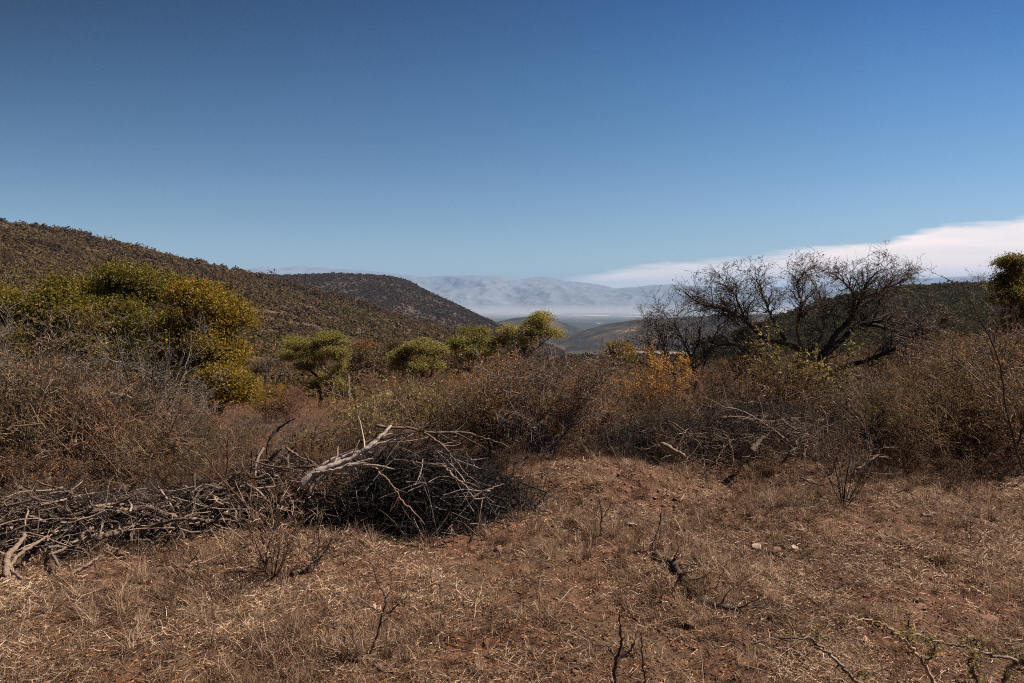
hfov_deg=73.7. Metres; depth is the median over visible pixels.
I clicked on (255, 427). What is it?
rusty shrub
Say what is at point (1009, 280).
round tree
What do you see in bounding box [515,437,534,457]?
shrub
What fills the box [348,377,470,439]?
feathery shrub
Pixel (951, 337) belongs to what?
rusty shrub
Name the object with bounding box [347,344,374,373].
brown tree
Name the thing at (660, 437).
bare shrub
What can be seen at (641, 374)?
brown shrub
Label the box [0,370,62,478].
feathery shrub
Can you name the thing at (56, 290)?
leafy tree
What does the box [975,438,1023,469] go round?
shrub
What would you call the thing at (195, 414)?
feathery shrub
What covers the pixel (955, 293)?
scrub
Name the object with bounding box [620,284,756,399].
bare tree
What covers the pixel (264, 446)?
bare shrub
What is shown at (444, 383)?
rusty shrub
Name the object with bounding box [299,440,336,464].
rusty shrub
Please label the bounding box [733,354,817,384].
bare shrub
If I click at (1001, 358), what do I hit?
feathery shrub
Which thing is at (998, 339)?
rusty shrub
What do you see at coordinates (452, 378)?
rusty shrub
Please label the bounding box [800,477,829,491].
dead branch
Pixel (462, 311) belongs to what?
scrub
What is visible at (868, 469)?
shrub
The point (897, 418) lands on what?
feathery shrub
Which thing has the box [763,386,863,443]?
shrub
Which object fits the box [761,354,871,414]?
bare shrub
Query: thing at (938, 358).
feathery shrub
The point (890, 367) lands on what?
brown shrub
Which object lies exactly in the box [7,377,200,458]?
brown shrub
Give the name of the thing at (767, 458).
shrub
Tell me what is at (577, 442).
shrub
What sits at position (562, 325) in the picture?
hill
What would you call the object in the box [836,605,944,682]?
thorn branch
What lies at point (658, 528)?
sapling
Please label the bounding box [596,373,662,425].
brown shrub
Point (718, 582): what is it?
sapling
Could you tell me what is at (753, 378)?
bare shrub
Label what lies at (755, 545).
stone
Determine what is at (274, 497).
dead branch
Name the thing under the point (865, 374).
bare shrub
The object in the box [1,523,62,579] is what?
dead branch
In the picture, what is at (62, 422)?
brown shrub
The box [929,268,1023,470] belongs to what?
arching shrub
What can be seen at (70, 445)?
bare shrub
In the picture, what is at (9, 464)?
rusty shrub
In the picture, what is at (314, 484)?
dead branch
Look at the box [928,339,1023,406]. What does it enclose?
feathery shrub
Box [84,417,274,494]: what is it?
feathery shrub
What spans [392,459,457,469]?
dead branch
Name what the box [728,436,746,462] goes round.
dead branch
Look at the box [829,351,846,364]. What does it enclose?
bare shrub
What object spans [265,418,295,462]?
dead branch
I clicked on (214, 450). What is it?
feathery shrub
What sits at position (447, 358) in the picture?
brown tree
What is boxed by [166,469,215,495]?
rusty shrub
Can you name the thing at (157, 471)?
rusty shrub
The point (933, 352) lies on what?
bare shrub
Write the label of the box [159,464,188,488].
shrub
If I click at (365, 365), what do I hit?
brown tree
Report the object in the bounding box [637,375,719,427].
bare shrub
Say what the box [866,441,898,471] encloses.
shrub
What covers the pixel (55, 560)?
dead branch
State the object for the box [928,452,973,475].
shrub
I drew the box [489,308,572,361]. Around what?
flat crowned tree
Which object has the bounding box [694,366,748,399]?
bare shrub
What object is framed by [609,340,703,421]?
orange leaved shrub
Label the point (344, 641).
sapling
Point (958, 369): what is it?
feathery shrub
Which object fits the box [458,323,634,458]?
rusty shrub
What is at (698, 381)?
bare shrub
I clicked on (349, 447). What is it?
rusty shrub
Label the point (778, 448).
shrub
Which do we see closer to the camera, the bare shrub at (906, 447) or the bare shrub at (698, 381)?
the bare shrub at (906, 447)
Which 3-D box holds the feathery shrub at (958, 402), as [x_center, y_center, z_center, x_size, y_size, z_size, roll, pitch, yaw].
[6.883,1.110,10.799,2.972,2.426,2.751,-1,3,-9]
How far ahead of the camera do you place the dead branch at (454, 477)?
7.42 m
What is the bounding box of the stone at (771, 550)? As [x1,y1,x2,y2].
[767,546,780,553]
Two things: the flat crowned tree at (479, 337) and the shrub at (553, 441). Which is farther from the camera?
the flat crowned tree at (479, 337)
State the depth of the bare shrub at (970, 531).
7.35 m
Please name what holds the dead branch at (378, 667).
on the ground at (600, 319)
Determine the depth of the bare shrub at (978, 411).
11.08 m
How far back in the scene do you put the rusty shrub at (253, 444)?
8.97 m
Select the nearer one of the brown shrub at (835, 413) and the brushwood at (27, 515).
the brushwood at (27, 515)
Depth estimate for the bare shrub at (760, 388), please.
13.90 m
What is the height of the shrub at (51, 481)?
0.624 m
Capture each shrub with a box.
[0,274,110,475]
[0,295,84,483]
[0,316,77,494]
[0,341,113,484]
[0,342,49,453]
[0,347,27,399]
[0,350,125,449]
[0,355,87,444]
[0,365,150,484]
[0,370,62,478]
[0,375,173,487]
[0,379,194,484]
[0,431,85,495]
[0,439,42,496]
[0,451,102,504]
[3,356,62,407]
[6,355,133,468]
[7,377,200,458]
[9,300,139,478]
[12,464,97,492]
[26,467,77,495]
[38,367,236,492]
[38,385,148,474]
[40,378,183,474]
[44,335,184,476]
[49,392,213,487]
[62,299,231,475]
[72,482,120,502]
[79,366,178,429]
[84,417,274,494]
[88,403,245,487]
[111,400,218,456]
[121,400,210,463]
[123,403,237,479]
[129,360,244,459]
[130,409,227,473]
[131,452,206,501]
[142,475,181,496]
[143,414,256,482]
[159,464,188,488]
[164,401,281,472]
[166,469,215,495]
[173,413,275,474]
[175,426,253,480]
[195,450,269,513]
[197,436,290,475]
[208,411,245,432]
[208,481,313,585]
[210,416,266,457]
[220,428,319,471]
[228,433,277,455]
[238,430,309,474]
[242,366,295,423]
[255,414,337,469]
[262,384,309,422]
[262,461,336,515]
[265,508,366,565]
[291,434,324,475]
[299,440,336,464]
[302,437,360,478]
[305,463,391,519]
[312,379,464,455]
[316,375,417,459]
[326,417,421,474]
[331,427,352,446]
[333,428,374,462]
[342,368,488,458]
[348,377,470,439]
[358,378,432,413]
[360,371,416,397]
[368,416,436,455]
[373,418,423,452]
[381,384,459,427]
[386,384,415,414]
[394,362,496,455]
[397,375,453,403]
[398,384,469,439]
[407,374,455,402]
[412,369,475,435]
[415,371,478,442]
[416,372,477,400]
[421,376,560,453]
[426,370,472,386]
[443,341,550,457]
[446,373,576,447]
[449,382,515,440]
[450,379,506,438]
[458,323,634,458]
[481,392,558,456]
[490,443,532,468]
[494,369,607,427]
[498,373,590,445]
[502,445,536,465]
[506,366,601,451]
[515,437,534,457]
[526,432,569,456]
[528,445,558,462]
[530,355,627,450]
[545,361,610,406]
[546,436,566,451]
[549,375,615,422]
[550,425,598,454]
[560,365,645,434]
[573,357,634,414]
[590,363,650,397]
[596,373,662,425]
[596,385,686,440]
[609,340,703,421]
[609,372,652,401]
[610,395,694,440]
[622,374,652,409]
[627,370,653,388]
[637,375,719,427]
[640,421,679,458]
[644,376,716,414]
[652,369,689,383]
[652,373,777,444]
[666,449,693,466]
[668,365,724,414]
[673,362,716,373]
[687,373,749,412]
[688,370,722,388]
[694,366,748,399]
[697,433,739,460]
[698,359,728,378]
[698,372,713,394]
[706,368,751,398]
[711,351,806,413]
[712,362,794,422]
[714,356,753,375]
[716,435,757,463]
[718,349,854,422]
[729,354,834,421]
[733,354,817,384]
[733,447,758,468]
[735,435,799,466]
[738,320,865,422]
[744,443,785,470]
[760,435,798,457]
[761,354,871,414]
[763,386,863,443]
[767,365,898,429]
[781,436,820,457]
[791,378,902,436]
[801,419,872,474]
[806,401,905,503]
[806,442,845,466]
[823,371,977,458]
[825,439,883,466]
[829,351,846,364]
[830,377,966,470]
[834,444,888,482]
[837,355,881,381]
[837,359,910,407]
[842,342,996,448]
[842,385,922,439]
[843,350,862,369]
[844,360,950,429]
[844,367,937,429]
[847,360,947,429]
[852,356,938,381]
[853,353,937,382]
[855,343,893,359]
[860,330,992,378]
[860,427,949,475]
[862,343,892,362]
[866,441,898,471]
[870,333,1023,480]
[873,325,1022,407]
[873,437,923,468]
[875,344,1003,433]
[879,345,990,403]
[886,347,1015,437]
[892,362,1023,450]
[893,357,1023,457]
[894,350,1023,459]
[896,316,1023,446]
[907,327,1023,430]
[907,330,1021,420]
[908,454,943,477]
[914,446,939,465]
[917,337,998,407]
[921,321,1023,416]
[921,329,1023,434]
[923,339,1023,460]
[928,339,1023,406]
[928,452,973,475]
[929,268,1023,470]
[933,463,976,488]
[936,334,1023,365]
[937,441,1008,481]
[940,328,962,346]
[940,333,1023,371]
[940,445,984,470]
[946,438,982,463]
[947,515,999,544]
[953,332,1019,363]
[955,328,1023,351]
[956,442,1020,477]
[958,329,1023,410]
[961,431,1023,477]
[973,333,1023,389]
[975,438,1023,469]
[983,353,1022,401]
[989,422,1023,465]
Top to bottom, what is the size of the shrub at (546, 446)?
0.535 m
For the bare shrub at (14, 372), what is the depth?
9.85 m
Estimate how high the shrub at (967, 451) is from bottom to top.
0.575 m
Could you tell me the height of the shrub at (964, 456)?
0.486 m
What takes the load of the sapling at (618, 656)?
on the ground at (600, 319)
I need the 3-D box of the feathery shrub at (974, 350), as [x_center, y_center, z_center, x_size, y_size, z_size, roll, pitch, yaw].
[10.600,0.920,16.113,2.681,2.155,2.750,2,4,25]
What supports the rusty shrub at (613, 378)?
on the ground at (600, 319)
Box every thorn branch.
[749,619,883,682]
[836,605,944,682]
[890,624,1023,682]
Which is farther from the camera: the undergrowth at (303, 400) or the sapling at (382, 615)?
the undergrowth at (303, 400)
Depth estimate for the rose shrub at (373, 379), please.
33.97 m
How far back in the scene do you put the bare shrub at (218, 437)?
10.30 m
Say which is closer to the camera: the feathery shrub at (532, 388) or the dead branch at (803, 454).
the dead branch at (803, 454)
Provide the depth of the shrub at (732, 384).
18.24 m
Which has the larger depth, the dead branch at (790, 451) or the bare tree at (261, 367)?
the bare tree at (261, 367)
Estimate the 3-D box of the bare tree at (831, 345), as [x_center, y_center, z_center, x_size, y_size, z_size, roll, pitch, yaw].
[7.731,-0.322,17.057,7.930,4.376,3.022,0,3,0]
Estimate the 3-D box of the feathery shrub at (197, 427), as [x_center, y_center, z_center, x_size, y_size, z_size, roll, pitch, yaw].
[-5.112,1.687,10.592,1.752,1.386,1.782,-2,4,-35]
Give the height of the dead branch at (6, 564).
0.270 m
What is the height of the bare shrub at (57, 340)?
2.881 m
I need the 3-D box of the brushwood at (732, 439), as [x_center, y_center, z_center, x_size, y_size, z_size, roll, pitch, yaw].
[3.942,1.500,10.709,4.750,1.451,1.945,0,3,0]
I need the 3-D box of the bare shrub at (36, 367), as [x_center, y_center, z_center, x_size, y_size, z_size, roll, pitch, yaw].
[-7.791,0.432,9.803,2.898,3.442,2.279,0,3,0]
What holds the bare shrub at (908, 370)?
on the ground at (600, 319)
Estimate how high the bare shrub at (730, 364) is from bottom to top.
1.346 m
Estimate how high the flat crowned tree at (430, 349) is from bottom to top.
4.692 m
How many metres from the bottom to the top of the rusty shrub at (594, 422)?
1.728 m
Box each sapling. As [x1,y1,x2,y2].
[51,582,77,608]
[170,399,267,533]
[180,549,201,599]
[204,473,288,568]
[302,504,349,571]
[332,624,363,661]
[356,564,410,655]
[594,494,618,535]
[604,614,639,682]
[640,631,646,681]
[651,505,666,548]
[714,555,729,590]
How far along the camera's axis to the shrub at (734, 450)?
11.00 m
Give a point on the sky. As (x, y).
(610, 143)
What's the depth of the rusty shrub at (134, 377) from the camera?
13.51 m
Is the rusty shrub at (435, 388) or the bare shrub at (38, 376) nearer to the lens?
the bare shrub at (38, 376)
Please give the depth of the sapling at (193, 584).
5.80 m
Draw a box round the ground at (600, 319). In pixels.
[0,313,1023,682]
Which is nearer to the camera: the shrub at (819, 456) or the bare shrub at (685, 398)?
the shrub at (819, 456)
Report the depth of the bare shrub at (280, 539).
6.27 m
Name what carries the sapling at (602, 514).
on the ground at (600, 319)
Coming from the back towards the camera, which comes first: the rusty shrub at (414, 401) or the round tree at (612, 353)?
the round tree at (612, 353)
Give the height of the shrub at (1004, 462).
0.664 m
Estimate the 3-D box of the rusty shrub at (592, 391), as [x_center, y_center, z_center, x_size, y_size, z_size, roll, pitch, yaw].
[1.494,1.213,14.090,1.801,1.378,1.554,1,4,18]
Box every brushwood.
[0,431,364,571]
[0,447,361,577]
[554,387,997,469]
[610,391,905,492]
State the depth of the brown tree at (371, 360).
109.53 m
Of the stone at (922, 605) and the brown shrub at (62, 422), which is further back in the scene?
the brown shrub at (62, 422)
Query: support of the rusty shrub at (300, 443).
on the ground at (600, 319)
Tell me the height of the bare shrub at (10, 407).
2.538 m
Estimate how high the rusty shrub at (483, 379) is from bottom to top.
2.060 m
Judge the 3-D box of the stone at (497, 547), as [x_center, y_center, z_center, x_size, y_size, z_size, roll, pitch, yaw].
[-0.144,2.231,7.298,0.083,0.096,0.098,1,3,14]
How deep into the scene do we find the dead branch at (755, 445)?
10.36 m
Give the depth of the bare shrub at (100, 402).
9.21 m
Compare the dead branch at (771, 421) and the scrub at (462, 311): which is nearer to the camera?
the dead branch at (771, 421)
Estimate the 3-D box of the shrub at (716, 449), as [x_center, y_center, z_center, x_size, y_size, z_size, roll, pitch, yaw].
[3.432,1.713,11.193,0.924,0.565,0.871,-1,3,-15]
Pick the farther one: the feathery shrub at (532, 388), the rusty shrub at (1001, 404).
the feathery shrub at (532, 388)
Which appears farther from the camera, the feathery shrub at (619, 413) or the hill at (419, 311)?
the hill at (419, 311)
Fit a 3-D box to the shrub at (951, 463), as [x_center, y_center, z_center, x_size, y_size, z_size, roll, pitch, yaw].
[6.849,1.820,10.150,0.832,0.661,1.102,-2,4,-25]
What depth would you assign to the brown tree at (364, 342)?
145.82 m
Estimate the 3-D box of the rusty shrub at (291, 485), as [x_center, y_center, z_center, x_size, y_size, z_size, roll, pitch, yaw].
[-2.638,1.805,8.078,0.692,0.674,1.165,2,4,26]
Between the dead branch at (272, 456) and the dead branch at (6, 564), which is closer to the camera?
the dead branch at (6, 564)
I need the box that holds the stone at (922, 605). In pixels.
[917,603,926,608]
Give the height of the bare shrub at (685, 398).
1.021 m
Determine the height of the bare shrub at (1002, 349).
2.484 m
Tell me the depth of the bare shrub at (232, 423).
14.30 m
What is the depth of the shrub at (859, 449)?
10.68 m
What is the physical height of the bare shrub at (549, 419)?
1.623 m
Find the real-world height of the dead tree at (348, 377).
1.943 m
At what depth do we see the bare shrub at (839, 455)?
10.05 m
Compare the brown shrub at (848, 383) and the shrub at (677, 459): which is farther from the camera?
the brown shrub at (848, 383)
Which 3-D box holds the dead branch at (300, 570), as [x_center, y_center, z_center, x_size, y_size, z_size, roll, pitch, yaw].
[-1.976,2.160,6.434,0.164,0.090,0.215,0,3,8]
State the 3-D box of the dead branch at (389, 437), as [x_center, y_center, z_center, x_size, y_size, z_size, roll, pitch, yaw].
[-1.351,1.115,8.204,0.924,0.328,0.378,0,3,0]
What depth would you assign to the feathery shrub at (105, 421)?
10.08 m
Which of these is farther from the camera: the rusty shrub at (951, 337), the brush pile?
the rusty shrub at (951, 337)
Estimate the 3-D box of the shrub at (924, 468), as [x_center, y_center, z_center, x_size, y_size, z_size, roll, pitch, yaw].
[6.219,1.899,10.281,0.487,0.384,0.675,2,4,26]
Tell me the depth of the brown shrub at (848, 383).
13.23 m
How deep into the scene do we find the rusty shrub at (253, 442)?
11.39 m
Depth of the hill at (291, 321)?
601.30 m
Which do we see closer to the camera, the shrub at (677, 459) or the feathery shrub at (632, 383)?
the shrub at (677, 459)
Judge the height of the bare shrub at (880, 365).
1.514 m
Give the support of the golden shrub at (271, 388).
on the ground at (600, 319)
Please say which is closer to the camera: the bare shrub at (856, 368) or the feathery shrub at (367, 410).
the feathery shrub at (367, 410)
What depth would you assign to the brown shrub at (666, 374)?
29.56 m
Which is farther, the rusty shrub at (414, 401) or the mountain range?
the mountain range
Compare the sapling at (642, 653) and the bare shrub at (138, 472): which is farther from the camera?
the bare shrub at (138, 472)
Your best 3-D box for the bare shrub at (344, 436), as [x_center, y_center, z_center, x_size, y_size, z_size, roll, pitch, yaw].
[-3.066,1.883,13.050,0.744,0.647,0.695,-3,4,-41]
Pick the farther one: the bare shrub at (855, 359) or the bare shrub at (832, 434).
the bare shrub at (855, 359)
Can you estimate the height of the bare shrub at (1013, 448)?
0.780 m
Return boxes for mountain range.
[246,266,993,312]
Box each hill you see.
[0,227,515,364]
[280,274,564,351]
[497,317,586,339]
[549,314,777,351]
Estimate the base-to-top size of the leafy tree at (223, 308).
4.979 m
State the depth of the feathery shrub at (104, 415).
11.35 m
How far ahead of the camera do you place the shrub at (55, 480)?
9.16 m
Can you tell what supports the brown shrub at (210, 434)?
on the ground at (600, 319)
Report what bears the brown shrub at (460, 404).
on the ground at (600, 319)
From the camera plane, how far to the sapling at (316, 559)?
6.42 m
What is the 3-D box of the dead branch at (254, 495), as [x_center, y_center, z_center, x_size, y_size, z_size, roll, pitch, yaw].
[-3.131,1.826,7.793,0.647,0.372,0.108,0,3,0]
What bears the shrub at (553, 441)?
on the ground at (600, 319)
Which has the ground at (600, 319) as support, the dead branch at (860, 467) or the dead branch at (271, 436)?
the dead branch at (860, 467)
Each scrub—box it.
[0,217,536,365]
[96,344,851,400]
[258,272,565,355]
[691,280,1023,362]
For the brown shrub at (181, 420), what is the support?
on the ground at (600, 319)
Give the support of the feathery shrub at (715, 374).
on the ground at (600, 319)
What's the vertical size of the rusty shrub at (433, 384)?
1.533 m
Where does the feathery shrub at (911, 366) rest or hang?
on the ground at (600, 319)
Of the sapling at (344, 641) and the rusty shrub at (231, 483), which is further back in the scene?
the rusty shrub at (231, 483)
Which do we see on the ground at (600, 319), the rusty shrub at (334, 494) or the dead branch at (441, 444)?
the rusty shrub at (334, 494)
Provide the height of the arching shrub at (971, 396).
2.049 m
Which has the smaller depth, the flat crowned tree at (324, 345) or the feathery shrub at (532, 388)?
the feathery shrub at (532, 388)
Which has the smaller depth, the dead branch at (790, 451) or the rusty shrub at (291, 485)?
the rusty shrub at (291, 485)
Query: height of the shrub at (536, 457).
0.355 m
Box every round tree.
[601,339,638,369]
[979,250,1023,339]
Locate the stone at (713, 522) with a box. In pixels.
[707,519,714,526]
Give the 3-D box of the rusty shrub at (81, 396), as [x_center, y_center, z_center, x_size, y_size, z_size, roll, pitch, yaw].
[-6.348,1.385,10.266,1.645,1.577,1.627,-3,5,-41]
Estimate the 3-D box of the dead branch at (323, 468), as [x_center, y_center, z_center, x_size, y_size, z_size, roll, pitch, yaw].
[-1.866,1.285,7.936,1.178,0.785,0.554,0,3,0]
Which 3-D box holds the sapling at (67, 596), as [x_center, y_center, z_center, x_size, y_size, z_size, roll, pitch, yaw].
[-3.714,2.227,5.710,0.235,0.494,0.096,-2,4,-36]
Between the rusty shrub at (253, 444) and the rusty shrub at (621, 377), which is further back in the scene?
the rusty shrub at (621, 377)
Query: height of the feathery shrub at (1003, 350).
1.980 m
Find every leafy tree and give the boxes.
[0,269,129,386]
[40,256,197,413]
[126,274,274,421]
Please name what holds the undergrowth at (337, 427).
on the ground at (600, 319)
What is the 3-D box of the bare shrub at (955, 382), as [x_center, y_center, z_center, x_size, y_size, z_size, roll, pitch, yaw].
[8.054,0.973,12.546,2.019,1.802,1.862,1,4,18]
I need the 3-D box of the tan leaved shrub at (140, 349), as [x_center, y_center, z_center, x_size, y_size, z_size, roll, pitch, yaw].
[-5.787,0.767,10.770,2.369,2.921,2.798,-2,4,-29]
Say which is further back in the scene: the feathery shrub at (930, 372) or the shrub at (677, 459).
the feathery shrub at (930, 372)
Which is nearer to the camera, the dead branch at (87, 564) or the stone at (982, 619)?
the stone at (982, 619)
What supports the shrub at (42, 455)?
on the ground at (600, 319)
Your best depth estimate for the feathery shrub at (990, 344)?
17.90 m
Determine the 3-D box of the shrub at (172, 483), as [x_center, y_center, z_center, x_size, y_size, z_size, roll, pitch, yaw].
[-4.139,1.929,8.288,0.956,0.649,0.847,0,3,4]
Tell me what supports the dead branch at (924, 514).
on the ground at (600, 319)
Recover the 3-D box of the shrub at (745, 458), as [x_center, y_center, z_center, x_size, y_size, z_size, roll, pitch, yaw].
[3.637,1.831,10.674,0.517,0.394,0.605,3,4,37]
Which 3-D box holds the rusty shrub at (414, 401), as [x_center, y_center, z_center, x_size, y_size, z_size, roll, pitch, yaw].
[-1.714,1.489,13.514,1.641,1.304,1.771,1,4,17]
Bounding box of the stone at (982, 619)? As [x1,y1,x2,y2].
[978,615,997,623]
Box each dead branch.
[0,533,26,577]
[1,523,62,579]
[4,529,72,544]
[37,537,59,565]
[47,528,96,556]
[67,554,109,575]
[78,527,93,540]
[79,578,141,593]
[93,528,124,541]
[111,506,147,529]
[121,538,152,544]
[130,550,222,582]
[134,505,178,517]
[135,496,221,534]
[220,488,262,513]
[229,442,286,481]
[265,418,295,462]
[267,490,290,503]
[268,443,293,460]
[285,447,317,465]
[289,562,313,576]
[298,417,405,488]
[307,460,392,494]
[358,420,431,443]
[373,663,398,673]
[375,409,543,448]
[378,471,424,529]
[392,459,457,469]
[423,432,476,481]
[441,464,503,502]
[652,547,710,598]
[659,442,684,456]
[696,589,772,612]
[702,381,789,442]
[720,406,810,427]
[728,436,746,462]
[749,435,765,453]
[781,435,799,463]
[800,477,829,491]
[801,445,807,459]
[853,452,887,473]
[921,512,936,516]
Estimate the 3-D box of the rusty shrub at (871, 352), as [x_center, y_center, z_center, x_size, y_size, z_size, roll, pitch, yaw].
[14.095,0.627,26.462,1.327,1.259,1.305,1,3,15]
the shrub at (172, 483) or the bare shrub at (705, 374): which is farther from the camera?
the bare shrub at (705, 374)
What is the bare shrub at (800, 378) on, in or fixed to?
on the ground at (600, 319)
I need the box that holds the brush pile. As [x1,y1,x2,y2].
[311,426,572,546]
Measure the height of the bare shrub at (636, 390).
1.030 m
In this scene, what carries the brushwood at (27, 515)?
on the ground at (600, 319)
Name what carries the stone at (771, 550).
on the ground at (600, 319)
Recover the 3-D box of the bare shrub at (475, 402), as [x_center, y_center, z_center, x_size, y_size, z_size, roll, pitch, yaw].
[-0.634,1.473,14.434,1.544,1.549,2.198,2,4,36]
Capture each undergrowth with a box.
[0,399,637,517]
[184,357,898,422]
[576,359,1023,483]
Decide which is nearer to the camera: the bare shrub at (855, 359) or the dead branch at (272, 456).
the dead branch at (272, 456)
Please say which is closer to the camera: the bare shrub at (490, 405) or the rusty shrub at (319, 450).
the rusty shrub at (319, 450)
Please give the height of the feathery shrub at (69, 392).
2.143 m
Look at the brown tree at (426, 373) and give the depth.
105.94 m
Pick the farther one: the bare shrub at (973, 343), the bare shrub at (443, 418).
the bare shrub at (973, 343)
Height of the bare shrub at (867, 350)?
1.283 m
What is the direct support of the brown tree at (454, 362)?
on the ground at (600, 319)
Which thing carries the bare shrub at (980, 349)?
on the ground at (600, 319)
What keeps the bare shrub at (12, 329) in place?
on the ground at (600, 319)
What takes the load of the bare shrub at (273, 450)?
on the ground at (600, 319)
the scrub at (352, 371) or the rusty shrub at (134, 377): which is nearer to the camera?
the rusty shrub at (134, 377)
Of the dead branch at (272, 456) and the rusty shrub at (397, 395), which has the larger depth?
the rusty shrub at (397, 395)
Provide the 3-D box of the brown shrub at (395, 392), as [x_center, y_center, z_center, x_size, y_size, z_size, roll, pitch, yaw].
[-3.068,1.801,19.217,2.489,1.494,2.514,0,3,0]
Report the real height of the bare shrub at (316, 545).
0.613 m
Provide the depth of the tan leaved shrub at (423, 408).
11.44 m
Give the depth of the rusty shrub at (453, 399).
13.39 m
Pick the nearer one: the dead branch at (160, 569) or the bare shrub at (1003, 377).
the dead branch at (160, 569)
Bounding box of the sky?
[0,0,1023,287]
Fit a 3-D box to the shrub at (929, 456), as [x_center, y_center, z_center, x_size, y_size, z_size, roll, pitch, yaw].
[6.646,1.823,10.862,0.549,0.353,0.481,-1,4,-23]
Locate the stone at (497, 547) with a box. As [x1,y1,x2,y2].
[494,545,501,552]
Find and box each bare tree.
[242,355,293,403]
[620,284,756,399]
[668,241,965,400]
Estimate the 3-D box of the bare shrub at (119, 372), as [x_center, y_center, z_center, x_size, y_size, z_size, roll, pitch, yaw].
[-5.818,1.021,10.080,2.616,2.259,1.674,3,5,43]
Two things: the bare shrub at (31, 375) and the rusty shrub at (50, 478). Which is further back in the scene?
the bare shrub at (31, 375)
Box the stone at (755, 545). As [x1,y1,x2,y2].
[752,543,760,549]
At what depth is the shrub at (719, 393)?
16.29 m
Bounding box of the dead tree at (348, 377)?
[346,374,349,403]
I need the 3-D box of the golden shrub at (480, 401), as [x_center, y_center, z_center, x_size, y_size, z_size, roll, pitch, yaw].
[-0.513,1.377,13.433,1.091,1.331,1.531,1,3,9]
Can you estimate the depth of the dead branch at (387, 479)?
7.27 m
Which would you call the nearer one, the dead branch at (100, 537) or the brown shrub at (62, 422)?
the dead branch at (100, 537)
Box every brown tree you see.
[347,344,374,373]
[348,338,377,356]
[357,356,380,369]
[361,354,390,376]
[382,343,397,351]
[384,336,404,350]
[413,369,438,377]
[437,351,470,372]
[446,355,467,366]
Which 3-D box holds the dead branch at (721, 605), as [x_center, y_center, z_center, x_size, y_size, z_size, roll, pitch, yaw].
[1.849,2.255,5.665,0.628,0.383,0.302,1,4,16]
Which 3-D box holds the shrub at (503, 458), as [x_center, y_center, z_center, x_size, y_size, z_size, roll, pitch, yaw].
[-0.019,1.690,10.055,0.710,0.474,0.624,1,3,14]
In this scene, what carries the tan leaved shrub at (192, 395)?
on the ground at (600, 319)
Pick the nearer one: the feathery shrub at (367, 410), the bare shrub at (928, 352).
the feathery shrub at (367, 410)
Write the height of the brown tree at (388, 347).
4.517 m
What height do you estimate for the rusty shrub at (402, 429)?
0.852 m
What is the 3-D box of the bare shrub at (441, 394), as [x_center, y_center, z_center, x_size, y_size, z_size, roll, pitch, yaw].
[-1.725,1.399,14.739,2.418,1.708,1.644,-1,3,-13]
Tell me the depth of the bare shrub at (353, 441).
10.18 m
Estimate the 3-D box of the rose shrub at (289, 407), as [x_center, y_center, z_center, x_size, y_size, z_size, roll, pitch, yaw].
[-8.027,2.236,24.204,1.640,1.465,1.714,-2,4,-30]
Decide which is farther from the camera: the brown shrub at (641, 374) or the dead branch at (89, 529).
the brown shrub at (641, 374)
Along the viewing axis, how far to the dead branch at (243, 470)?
8.41 m
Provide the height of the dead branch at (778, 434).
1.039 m
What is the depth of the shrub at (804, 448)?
11.34 m
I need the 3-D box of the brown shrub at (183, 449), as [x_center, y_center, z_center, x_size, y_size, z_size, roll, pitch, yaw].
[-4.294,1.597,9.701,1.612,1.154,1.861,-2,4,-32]
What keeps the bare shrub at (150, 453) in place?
on the ground at (600, 319)
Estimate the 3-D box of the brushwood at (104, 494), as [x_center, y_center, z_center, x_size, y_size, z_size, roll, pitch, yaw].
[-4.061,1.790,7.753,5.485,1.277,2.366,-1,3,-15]
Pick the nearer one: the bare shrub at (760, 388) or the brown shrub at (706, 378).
the bare shrub at (760, 388)
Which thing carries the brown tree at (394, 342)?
on the ground at (600, 319)
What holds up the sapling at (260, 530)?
on the ground at (600, 319)
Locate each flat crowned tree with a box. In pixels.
[271,328,353,407]
[378,336,451,388]
[443,323,502,378]
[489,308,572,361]
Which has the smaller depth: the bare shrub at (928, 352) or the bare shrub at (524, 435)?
the bare shrub at (524, 435)
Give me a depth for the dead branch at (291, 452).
8.40 m
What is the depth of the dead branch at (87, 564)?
6.47 m
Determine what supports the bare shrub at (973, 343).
on the ground at (600, 319)
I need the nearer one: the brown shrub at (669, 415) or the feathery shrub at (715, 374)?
the brown shrub at (669, 415)
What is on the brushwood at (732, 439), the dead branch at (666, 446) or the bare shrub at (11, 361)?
the dead branch at (666, 446)
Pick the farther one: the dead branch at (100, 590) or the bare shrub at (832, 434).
the bare shrub at (832, 434)
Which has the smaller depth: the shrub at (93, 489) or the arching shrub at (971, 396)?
the shrub at (93, 489)

